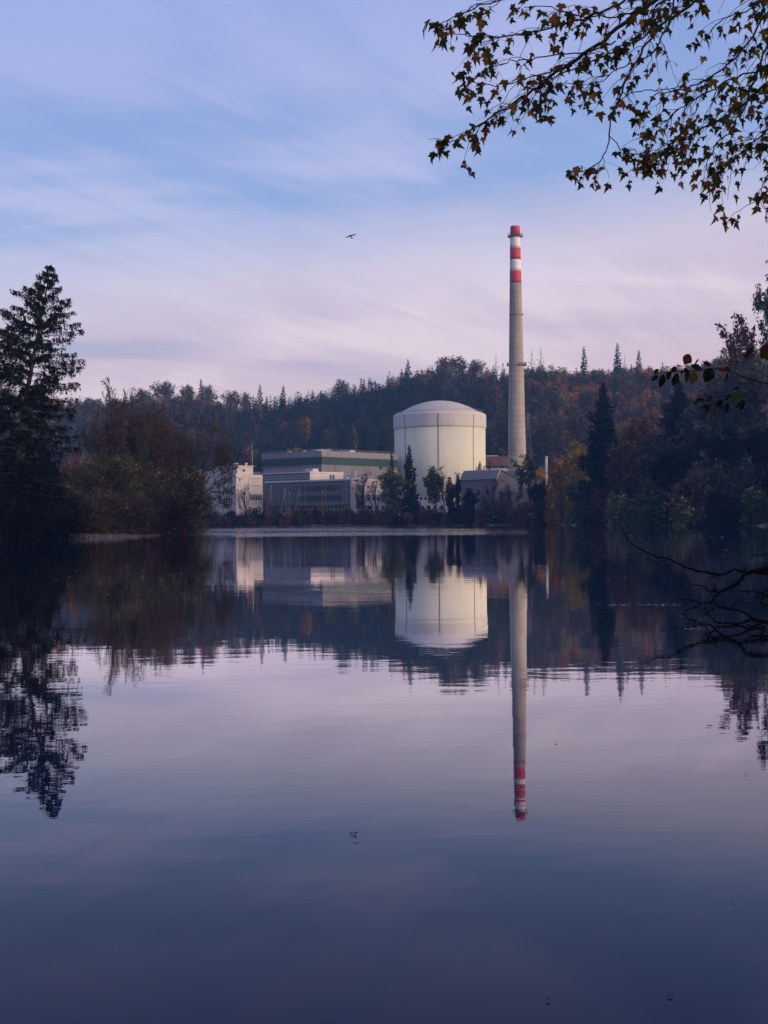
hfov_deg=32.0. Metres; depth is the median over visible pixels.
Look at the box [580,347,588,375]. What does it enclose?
skyline tree
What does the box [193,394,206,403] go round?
broadleaf tree
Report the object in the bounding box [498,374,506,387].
broadleaf tree
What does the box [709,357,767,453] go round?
grey willow
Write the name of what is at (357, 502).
window
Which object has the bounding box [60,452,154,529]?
alder tree
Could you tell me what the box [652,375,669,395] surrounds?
broadleaf tree
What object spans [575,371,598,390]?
broadleaf tree
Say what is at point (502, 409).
broadleaf tree
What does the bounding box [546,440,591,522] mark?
golden tree
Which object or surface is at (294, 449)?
autumn tree
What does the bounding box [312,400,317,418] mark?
spruce tree
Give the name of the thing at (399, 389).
broadleaf tree
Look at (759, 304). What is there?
tall edge tree
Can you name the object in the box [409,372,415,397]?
spruce tree
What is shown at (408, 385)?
spruce tree
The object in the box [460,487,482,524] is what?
ivy clad tree
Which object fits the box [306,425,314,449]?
spruce tree
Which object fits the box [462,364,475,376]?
broadleaf tree
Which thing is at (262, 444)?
spruce tree
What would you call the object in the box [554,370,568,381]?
broadleaf tree
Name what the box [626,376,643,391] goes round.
broadleaf tree
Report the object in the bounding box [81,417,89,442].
spruce tree
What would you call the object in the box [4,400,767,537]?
ground
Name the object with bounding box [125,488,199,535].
red bush
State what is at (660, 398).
broadleaf tree
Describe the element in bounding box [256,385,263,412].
skyline tree
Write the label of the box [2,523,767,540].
gravel
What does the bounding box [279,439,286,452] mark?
spruce tree
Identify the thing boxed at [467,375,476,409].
spruce tree
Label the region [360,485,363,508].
window
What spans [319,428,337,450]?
autumn tree
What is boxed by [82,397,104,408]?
beech tree
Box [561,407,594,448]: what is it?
autumn tree
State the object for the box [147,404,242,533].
bare tree
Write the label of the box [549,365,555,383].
spruce tree
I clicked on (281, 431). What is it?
broadleaf tree
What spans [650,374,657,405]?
spruce tree
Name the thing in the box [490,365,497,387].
spruce tree
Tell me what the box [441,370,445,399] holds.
spruce tree
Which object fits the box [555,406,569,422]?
broadleaf tree
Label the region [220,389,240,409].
beech tree
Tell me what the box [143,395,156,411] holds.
broadleaf tree
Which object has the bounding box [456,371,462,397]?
spruce tree
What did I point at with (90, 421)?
broadleaf tree
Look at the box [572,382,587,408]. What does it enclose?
broadleaf tree
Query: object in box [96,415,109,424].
broadleaf tree
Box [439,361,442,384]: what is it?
spruce tree
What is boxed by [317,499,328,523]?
yellow bush
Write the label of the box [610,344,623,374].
skyline tree
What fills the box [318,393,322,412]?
spruce tree
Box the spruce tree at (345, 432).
[341,419,348,449]
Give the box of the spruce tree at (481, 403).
[477,384,485,410]
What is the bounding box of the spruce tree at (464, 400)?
[461,390,468,404]
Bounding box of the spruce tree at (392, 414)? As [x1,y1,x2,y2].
[388,405,394,434]
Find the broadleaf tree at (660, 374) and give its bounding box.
[656,369,673,393]
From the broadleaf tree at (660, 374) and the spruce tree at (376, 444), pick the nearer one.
the spruce tree at (376, 444)
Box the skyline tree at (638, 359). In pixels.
[635,350,641,373]
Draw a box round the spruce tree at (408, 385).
[404,373,413,400]
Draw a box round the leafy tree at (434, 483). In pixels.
[422,466,447,513]
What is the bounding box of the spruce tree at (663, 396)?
[659,383,669,402]
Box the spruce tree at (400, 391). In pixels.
[395,379,405,401]
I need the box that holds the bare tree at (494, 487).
[473,478,507,508]
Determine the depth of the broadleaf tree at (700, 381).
752.83 m
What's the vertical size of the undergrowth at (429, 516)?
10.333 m
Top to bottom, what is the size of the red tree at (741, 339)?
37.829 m
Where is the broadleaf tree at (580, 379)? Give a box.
[576,375,591,385]
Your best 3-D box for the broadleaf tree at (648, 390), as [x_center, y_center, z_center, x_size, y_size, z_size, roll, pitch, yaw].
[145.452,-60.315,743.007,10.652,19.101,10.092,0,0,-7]
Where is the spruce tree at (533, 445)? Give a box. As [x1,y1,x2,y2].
[529,432,540,454]
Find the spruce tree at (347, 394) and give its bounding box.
[342,384,349,401]
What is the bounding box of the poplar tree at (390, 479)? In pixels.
[377,460,414,524]
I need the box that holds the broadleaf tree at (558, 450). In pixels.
[551,444,561,458]
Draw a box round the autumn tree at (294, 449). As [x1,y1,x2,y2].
[284,446,299,452]
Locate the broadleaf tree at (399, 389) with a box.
[392,382,405,399]
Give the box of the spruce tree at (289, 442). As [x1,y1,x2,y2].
[284,433,294,451]
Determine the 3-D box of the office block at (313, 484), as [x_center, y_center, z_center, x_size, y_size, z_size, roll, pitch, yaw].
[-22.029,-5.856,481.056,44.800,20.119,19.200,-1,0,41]
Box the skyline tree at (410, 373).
[405,359,412,377]
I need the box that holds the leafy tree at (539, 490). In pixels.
[526,479,550,524]
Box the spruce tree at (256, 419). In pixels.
[251,408,261,429]
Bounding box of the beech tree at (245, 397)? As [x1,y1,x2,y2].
[240,392,251,410]
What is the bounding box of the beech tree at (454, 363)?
[445,355,469,372]
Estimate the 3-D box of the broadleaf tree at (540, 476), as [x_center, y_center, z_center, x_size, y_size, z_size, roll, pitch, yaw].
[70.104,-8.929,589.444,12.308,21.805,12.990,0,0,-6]
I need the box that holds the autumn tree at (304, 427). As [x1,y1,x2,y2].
[296,415,311,446]
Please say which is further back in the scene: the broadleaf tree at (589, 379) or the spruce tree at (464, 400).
the broadleaf tree at (589, 379)
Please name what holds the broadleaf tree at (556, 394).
on the ground
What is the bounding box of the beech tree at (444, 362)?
[434,355,451,373]
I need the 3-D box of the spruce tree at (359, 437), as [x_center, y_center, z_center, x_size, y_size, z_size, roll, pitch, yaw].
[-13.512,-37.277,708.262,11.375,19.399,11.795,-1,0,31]
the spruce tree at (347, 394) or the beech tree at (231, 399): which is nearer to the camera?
the spruce tree at (347, 394)
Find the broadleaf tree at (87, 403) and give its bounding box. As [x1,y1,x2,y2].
[78,398,95,411]
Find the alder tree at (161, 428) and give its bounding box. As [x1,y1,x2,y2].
[82,407,207,527]
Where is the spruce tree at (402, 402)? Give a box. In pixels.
[400,395,404,410]
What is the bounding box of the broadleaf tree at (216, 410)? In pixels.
[211,401,226,416]
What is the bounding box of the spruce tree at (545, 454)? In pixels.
[542,445,551,465]
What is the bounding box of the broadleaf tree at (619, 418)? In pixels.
[611,402,630,444]
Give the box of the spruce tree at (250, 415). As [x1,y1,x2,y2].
[247,407,252,431]
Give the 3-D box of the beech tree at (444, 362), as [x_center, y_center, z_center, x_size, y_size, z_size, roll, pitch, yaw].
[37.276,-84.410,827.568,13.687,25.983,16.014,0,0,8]
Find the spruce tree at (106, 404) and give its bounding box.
[103,395,109,418]
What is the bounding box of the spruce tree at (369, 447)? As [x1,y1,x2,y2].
[367,438,372,452]
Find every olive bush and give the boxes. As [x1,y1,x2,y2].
[601,491,644,525]
[629,487,677,525]
[663,494,712,525]
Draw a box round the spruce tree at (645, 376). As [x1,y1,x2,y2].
[640,373,649,390]
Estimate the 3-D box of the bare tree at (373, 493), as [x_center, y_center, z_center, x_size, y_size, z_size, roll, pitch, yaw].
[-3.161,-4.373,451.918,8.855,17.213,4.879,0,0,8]
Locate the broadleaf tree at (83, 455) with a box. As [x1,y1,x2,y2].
[75,449,88,466]
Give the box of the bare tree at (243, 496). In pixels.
[239,487,251,521]
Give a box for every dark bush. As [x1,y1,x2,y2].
[504,500,542,524]
[539,503,564,524]
[643,475,703,524]
[697,448,767,523]
[701,487,756,525]
[736,488,767,524]
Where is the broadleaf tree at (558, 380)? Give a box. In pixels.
[554,378,567,397]
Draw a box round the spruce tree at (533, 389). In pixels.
[528,379,539,417]
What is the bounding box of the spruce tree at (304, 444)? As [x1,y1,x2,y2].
[301,436,309,449]
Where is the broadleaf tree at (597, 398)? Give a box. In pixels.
[590,389,611,405]
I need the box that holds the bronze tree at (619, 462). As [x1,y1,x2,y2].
[604,435,641,507]
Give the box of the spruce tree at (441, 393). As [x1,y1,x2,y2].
[438,385,444,400]
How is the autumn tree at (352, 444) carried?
on the ground
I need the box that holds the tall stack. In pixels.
[507,225,526,470]
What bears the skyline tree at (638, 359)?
on the ground
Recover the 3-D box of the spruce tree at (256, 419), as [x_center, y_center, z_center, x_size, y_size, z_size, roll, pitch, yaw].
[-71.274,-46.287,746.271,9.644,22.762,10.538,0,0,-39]
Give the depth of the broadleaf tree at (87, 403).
808.75 m
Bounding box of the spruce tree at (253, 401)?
[246,397,256,423]
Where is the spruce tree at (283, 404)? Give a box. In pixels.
[280,399,285,418]
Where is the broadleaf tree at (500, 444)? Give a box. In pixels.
[494,433,507,453]
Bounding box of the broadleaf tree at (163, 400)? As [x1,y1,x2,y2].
[160,394,169,411]
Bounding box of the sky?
[0,0,767,421]
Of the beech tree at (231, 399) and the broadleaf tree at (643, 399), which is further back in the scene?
the beech tree at (231, 399)
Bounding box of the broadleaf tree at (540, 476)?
[536,468,552,501]
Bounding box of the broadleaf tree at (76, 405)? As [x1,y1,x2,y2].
[73,399,85,410]
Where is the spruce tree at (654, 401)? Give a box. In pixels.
[651,393,657,421]
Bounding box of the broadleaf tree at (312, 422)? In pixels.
[302,410,324,432]
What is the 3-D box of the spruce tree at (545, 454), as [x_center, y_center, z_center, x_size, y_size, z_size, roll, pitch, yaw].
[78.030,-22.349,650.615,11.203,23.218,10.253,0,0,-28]
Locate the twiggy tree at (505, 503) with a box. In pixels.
[477,494,515,523]
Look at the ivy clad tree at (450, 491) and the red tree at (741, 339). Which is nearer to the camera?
the red tree at (741, 339)
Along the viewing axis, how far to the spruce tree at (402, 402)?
740.53 m
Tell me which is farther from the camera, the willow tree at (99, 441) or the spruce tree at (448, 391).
the spruce tree at (448, 391)
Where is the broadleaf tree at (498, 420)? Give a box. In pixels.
[490,411,505,432]
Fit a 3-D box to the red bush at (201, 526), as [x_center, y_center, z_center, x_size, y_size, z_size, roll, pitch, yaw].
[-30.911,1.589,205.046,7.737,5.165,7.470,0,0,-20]
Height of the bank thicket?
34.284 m
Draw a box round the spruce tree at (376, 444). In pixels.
[370,430,380,452]
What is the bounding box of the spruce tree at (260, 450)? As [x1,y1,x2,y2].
[256,446,262,465]
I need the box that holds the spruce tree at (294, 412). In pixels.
[289,403,296,426]
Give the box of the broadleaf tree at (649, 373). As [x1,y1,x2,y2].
[645,369,652,382]
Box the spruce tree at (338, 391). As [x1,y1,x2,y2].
[335,383,340,412]
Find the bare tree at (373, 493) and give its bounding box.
[365,477,384,514]
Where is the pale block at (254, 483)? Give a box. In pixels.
[199,463,262,515]
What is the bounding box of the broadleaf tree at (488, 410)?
[484,405,493,418]
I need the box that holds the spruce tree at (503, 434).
[497,421,507,453]
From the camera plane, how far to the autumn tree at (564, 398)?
719.39 m
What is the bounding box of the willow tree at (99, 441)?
[75,376,166,497]
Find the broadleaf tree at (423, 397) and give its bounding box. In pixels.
[409,394,425,406]
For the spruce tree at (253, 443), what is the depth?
692.84 m
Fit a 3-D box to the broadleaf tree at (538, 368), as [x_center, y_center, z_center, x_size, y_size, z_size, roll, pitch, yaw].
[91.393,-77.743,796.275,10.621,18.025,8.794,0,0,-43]
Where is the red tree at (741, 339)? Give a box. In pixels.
[714,311,761,426]
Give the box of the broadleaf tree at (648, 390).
[642,387,652,403]
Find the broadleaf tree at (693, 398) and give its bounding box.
[688,395,697,420]
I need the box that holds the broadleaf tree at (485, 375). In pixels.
[478,369,494,388]
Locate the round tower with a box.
[393,401,485,505]
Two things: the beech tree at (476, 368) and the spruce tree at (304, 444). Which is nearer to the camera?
the spruce tree at (304, 444)
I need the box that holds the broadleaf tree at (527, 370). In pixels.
[524,367,539,376]
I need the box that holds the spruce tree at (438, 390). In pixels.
[432,371,442,400]
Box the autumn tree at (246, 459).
[240,451,251,465]
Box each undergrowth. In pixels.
[3,520,144,536]
[191,503,546,526]
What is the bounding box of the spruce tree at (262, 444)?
[258,438,265,469]
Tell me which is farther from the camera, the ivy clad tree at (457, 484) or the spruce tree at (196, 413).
the spruce tree at (196, 413)
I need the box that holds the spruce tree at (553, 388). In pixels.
[550,375,557,412]
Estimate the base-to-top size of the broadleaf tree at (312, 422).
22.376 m
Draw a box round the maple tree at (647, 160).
[422,0,767,231]
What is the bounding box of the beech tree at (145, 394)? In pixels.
[132,386,152,400]
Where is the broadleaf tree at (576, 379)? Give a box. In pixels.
[564,378,580,392]
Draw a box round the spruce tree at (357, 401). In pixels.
[353,389,360,413]
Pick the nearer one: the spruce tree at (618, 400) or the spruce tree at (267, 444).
the spruce tree at (267, 444)
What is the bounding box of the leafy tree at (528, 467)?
[510,454,539,503]
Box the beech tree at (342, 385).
[332,377,348,396]
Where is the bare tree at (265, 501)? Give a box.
[259,493,268,510]
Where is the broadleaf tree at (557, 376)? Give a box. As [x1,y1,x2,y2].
[556,373,565,384]
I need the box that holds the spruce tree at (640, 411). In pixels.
[636,401,645,423]
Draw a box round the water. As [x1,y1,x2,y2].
[0,525,767,1023]
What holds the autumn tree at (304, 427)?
on the ground
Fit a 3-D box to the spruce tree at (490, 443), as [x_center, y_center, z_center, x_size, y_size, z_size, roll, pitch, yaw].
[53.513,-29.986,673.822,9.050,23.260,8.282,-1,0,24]
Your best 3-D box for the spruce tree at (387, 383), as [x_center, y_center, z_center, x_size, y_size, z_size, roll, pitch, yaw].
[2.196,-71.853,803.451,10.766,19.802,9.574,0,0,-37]
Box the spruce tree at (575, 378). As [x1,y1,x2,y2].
[574,368,579,401]
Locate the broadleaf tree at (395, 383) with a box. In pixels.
[384,377,407,398]
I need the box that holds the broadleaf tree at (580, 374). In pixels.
[568,371,585,388]
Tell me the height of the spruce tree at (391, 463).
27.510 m
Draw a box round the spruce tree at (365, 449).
[362,439,367,452]
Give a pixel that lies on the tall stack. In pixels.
(516, 426)
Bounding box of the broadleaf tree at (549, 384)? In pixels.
[542,380,558,396]
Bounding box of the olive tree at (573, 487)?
[549,473,590,524]
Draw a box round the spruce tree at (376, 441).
[371,427,382,451]
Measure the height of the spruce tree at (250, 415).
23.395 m
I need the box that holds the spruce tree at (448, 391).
[445,385,452,401]
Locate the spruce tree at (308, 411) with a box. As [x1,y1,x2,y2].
[302,402,313,425]
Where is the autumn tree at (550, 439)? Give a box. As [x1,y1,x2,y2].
[531,409,574,460]
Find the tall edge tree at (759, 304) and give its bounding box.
[751,260,767,416]
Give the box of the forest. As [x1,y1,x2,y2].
[0,345,767,501]
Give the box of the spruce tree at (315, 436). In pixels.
[309,425,319,449]
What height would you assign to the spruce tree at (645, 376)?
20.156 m
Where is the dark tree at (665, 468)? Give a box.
[646,446,701,522]
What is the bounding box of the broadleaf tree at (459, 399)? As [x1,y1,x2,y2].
[446,388,470,402]
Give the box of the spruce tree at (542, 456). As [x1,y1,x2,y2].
[537,455,544,469]
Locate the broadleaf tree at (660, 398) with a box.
[649,389,667,406]
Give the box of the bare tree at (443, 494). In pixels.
[437,475,447,512]
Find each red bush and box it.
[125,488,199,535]
[164,512,205,534]
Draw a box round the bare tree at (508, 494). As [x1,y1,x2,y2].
[503,483,514,508]
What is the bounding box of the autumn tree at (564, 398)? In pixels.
[558,393,569,407]
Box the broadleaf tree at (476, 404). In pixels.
[469,398,480,409]
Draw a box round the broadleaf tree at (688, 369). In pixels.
[680,365,691,377]
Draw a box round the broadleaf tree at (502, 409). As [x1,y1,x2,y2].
[494,398,507,420]
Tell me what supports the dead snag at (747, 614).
in the water
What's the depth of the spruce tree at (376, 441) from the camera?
684.62 m
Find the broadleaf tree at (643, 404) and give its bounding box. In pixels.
[639,403,655,424]
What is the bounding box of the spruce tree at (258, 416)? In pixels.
[254,403,261,426]
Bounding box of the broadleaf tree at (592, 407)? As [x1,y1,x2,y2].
[586,394,598,411]
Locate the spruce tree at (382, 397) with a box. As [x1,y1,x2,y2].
[377,391,386,418]
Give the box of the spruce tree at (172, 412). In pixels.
[169,400,177,421]
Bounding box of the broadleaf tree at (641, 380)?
[635,372,647,384]
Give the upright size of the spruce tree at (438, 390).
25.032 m
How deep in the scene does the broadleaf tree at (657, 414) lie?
708.91 m
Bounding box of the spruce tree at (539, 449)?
[535,446,544,467]
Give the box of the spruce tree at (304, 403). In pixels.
[300,399,305,417]
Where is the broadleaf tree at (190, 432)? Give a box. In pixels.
[183,427,196,442]
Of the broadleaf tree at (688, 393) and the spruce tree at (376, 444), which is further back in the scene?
the broadleaf tree at (688, 393)
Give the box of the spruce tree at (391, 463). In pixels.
[385,452,397,511]
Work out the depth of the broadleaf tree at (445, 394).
748.29 m
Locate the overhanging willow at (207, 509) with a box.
[152,487,218,534]
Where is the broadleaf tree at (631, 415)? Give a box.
[625,405,646,420]
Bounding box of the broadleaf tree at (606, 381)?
[598,378,610,399]
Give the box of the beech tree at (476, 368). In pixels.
[468,357,486,375]
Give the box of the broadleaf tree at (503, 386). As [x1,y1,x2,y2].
[495,381,508,393]
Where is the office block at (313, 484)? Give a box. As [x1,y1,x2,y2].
[262,468,382,514]
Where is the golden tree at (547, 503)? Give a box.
[543,458,570,524]
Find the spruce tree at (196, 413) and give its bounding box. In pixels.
[191,402,201,429]
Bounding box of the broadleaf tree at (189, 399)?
[183,395,195,418]
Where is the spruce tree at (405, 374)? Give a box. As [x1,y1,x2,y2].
[403,367,409,383]
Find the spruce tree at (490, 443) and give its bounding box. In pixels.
[486,429,494,454]
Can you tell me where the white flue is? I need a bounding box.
[544,456,547,484]
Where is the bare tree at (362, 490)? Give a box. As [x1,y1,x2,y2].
[347,471,378,508]
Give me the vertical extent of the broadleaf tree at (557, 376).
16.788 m
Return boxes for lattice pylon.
[525,413,547,464]
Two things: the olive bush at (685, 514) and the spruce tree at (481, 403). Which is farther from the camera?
the spruce tree at (481, 403)
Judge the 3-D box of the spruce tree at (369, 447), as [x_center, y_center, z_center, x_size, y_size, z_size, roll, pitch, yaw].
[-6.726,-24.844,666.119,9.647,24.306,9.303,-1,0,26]
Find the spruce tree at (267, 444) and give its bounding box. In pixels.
[263,432,272,453]
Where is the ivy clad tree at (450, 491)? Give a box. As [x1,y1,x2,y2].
[442,477,457,525]
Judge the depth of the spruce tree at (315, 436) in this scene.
703.70 m
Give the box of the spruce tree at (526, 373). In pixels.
[524,371,531,405]
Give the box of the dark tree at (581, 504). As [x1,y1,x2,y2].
[566,496,592,525]
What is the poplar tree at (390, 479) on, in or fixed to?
on the ground
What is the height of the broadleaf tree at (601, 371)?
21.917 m
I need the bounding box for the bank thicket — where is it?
[563,435,767,522]
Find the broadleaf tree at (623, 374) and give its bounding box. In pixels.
[617,369,632,382]
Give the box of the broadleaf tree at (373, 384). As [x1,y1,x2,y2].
[371,381,384,397]
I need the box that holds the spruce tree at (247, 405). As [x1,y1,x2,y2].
[243,399,251,425]
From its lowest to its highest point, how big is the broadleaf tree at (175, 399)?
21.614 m
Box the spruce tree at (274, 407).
[270,397,277,423]
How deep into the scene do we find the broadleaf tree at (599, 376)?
766.61 m
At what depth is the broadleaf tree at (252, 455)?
680.11 m
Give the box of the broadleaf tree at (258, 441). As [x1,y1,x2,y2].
[245,430,261,451]
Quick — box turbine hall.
[261,449,397,510]
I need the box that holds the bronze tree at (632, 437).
[619,411,661,498]
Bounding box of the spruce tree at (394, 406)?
[390,396,396,417]
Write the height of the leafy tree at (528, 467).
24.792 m
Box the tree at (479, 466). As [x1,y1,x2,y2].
[476,461,484,469]
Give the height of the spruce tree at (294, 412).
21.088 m
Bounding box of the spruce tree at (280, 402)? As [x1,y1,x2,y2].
[275,397,284,418]
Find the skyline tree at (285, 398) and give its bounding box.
[279,387,287,407]
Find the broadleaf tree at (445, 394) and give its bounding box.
[436,383,446,399]
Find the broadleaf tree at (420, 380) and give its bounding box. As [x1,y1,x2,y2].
[414,374,427,390]
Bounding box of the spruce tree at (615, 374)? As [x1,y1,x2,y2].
[611,365,619,390]
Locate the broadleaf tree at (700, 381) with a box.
[695,378,705,389]
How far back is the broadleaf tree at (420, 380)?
773.92 m
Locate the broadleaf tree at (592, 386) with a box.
[582,381,596,403]
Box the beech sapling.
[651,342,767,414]
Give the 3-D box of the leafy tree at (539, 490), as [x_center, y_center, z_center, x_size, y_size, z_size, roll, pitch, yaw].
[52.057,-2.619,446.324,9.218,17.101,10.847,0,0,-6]
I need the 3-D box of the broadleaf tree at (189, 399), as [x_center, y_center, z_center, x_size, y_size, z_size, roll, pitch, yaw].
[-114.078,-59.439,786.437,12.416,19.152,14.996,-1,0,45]
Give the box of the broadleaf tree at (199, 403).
[193,398,216,418]
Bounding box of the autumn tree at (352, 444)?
[344,426,358,451]
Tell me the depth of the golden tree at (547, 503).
429.32 m
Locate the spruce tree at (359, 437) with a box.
[356,423,364,447]
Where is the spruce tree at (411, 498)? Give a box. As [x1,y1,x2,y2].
[397,445,422,512]
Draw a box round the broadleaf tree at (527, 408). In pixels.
[525,403,535,428]
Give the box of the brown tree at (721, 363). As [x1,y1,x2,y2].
[696,349,744,454]
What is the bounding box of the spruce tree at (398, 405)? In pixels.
[395,396,402,412]
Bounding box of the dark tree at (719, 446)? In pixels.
[695,417,748,477]
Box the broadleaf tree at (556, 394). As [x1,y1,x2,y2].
[551,391,572,413]
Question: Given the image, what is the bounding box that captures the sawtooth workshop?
[460,469,550,510]
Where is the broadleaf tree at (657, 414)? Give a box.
[651,407,661,422]
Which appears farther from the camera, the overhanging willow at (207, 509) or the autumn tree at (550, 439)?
the autumn tree at (550, 439)
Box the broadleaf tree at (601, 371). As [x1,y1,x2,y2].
[595,368,615,385]
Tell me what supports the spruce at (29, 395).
on the ground
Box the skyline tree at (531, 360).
[528,350,534,369]
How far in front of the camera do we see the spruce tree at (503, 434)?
683.58 m
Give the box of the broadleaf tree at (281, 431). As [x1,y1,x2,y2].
[267,419,289,438]
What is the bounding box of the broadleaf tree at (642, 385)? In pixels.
[640,382,650,396]
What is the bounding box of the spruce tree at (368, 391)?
[365,381,372,402]
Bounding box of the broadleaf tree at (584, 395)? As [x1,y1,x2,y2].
[579,382,597,406]
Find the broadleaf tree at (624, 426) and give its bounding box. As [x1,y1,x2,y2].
[620,419,630,436]
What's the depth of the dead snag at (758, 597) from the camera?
26.50 m
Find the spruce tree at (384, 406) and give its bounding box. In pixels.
[378,395,391,422]
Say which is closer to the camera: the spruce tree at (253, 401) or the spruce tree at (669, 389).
the spruce tree at (669, 389)
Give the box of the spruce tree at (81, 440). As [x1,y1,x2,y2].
[73,421,82,458]
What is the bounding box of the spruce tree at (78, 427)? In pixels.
[73,414,83,446]
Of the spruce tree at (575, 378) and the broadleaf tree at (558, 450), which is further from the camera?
the spruce tree at (575, 378)
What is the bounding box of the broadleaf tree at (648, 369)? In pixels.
[639,366,658,382]
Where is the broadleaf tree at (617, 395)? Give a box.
[610,392,636,404]
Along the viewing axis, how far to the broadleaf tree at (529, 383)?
746.43 m
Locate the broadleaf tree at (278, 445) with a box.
[271,438,285,452]
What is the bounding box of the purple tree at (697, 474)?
[666,460,716,525]
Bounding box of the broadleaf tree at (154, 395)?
[144,393,159,412]
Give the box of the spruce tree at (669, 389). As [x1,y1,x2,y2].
[666,377,671,397]
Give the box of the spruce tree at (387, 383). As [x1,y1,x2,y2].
[383,376,390,393]
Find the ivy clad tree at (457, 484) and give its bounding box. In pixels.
[453,472,461,524]
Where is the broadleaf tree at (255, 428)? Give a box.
[247,419,263,440]
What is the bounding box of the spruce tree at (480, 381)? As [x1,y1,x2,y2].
[474,370,484,410]
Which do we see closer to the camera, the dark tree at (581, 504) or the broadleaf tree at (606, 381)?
the dark tree at (581, 504)
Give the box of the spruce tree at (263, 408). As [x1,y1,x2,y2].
[260,404,270,426]
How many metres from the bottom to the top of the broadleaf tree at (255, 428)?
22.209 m
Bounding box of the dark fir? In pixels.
[0,429,48,536]
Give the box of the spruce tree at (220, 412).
[217,403,225,432]
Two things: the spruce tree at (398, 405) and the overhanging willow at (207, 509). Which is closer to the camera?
the overhanging willow at (207, 509)
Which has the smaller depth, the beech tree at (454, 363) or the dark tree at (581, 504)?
the dark tree at (581, 504)
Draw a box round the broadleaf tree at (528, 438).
[525,417,535,441]
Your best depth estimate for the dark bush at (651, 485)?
343.16 m
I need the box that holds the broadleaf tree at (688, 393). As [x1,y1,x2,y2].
[674,388,695,398]
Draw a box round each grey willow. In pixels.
[673,372,744,472]
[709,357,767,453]
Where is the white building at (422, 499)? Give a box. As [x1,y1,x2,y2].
[363,494,447,514]
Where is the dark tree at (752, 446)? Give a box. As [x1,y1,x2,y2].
[735,425,767,494]
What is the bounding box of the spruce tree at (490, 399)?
[485,391,496,431]
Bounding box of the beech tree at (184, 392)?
[178,383,196,400]
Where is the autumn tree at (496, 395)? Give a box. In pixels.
[477,384,504,411]
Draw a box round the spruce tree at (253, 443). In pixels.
[249,429,260,454]
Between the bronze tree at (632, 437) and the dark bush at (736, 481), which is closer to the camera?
the dark bush at (736, 481)
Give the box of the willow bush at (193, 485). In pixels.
[118,462,217,534]
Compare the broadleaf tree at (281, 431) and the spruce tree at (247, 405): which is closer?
the broadleaf tree at (281, 431)
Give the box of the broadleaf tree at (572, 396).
[550,386,578,407]
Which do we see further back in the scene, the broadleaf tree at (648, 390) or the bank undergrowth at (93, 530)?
the broadleaf tree at (648, 390)
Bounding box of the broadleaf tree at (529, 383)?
[526,379,550,402]
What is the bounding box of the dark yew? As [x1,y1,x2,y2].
[36,488,91,539]
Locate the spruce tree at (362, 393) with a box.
[360,379,366,404]
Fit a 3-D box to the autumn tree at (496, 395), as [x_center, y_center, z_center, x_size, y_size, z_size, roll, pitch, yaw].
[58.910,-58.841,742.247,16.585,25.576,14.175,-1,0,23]
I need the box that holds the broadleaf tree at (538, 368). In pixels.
[532,365,541,379]
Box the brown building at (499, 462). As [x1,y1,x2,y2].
[486,455,507,470]
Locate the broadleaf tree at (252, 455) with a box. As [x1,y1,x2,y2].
[241,444,261,461]
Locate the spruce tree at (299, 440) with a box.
[294,430,304,448]
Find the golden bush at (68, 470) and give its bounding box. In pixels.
[57,449,100,493]
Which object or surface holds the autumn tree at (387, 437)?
on the ground
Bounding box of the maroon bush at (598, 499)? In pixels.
[584,484,622,525]
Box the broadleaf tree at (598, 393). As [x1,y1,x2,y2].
[586,386,611,405]
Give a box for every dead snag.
[618,523,767,581]
[678,563,767,613]
[701,599,767,624]
[740,552,767,635]
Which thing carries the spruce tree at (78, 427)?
on the ground
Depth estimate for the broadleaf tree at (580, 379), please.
766.16 m
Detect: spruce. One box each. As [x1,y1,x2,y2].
[0,265,86,541]
[568,382,634,525]
[639,380,706,475]
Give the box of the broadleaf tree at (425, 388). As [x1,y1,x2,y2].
[421,375,447,398]
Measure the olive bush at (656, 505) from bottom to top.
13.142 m
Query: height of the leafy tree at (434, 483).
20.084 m
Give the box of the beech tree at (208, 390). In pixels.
[198,383,218,403]
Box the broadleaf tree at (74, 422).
[68,408,83,427]
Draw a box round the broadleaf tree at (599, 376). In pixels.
[595,371,608,389]
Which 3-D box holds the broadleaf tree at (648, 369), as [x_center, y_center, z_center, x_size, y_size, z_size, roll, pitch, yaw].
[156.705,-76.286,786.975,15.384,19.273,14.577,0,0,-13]
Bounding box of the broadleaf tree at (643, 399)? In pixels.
[629,390,652,408]
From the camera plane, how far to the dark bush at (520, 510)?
445.64 m
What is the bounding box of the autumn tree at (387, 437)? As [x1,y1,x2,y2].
[380,418,393,453]
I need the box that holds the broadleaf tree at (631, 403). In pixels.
[625,397,646,414]
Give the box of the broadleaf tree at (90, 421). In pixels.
[84,412,96,435]
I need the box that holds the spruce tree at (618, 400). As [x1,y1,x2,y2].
[613,394,624,419]
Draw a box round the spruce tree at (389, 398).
[388,384,393,407]
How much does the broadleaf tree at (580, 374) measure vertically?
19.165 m
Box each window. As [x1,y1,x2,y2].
[355,485,359,508]
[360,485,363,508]
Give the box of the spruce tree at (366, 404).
[363,391,369,421]
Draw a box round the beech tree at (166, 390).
[150,379,174,400]
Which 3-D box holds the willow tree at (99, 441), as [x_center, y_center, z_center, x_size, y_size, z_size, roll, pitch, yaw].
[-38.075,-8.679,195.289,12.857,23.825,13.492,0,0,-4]
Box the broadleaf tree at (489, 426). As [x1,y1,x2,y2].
[485,421,497,449]
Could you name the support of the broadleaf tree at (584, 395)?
on the ground
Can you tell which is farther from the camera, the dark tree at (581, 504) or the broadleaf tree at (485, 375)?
the broadleaf tree at (485, 375)
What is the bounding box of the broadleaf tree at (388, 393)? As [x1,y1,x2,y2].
[378,386,397,399]
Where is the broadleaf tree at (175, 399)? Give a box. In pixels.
[164,393,184,413]

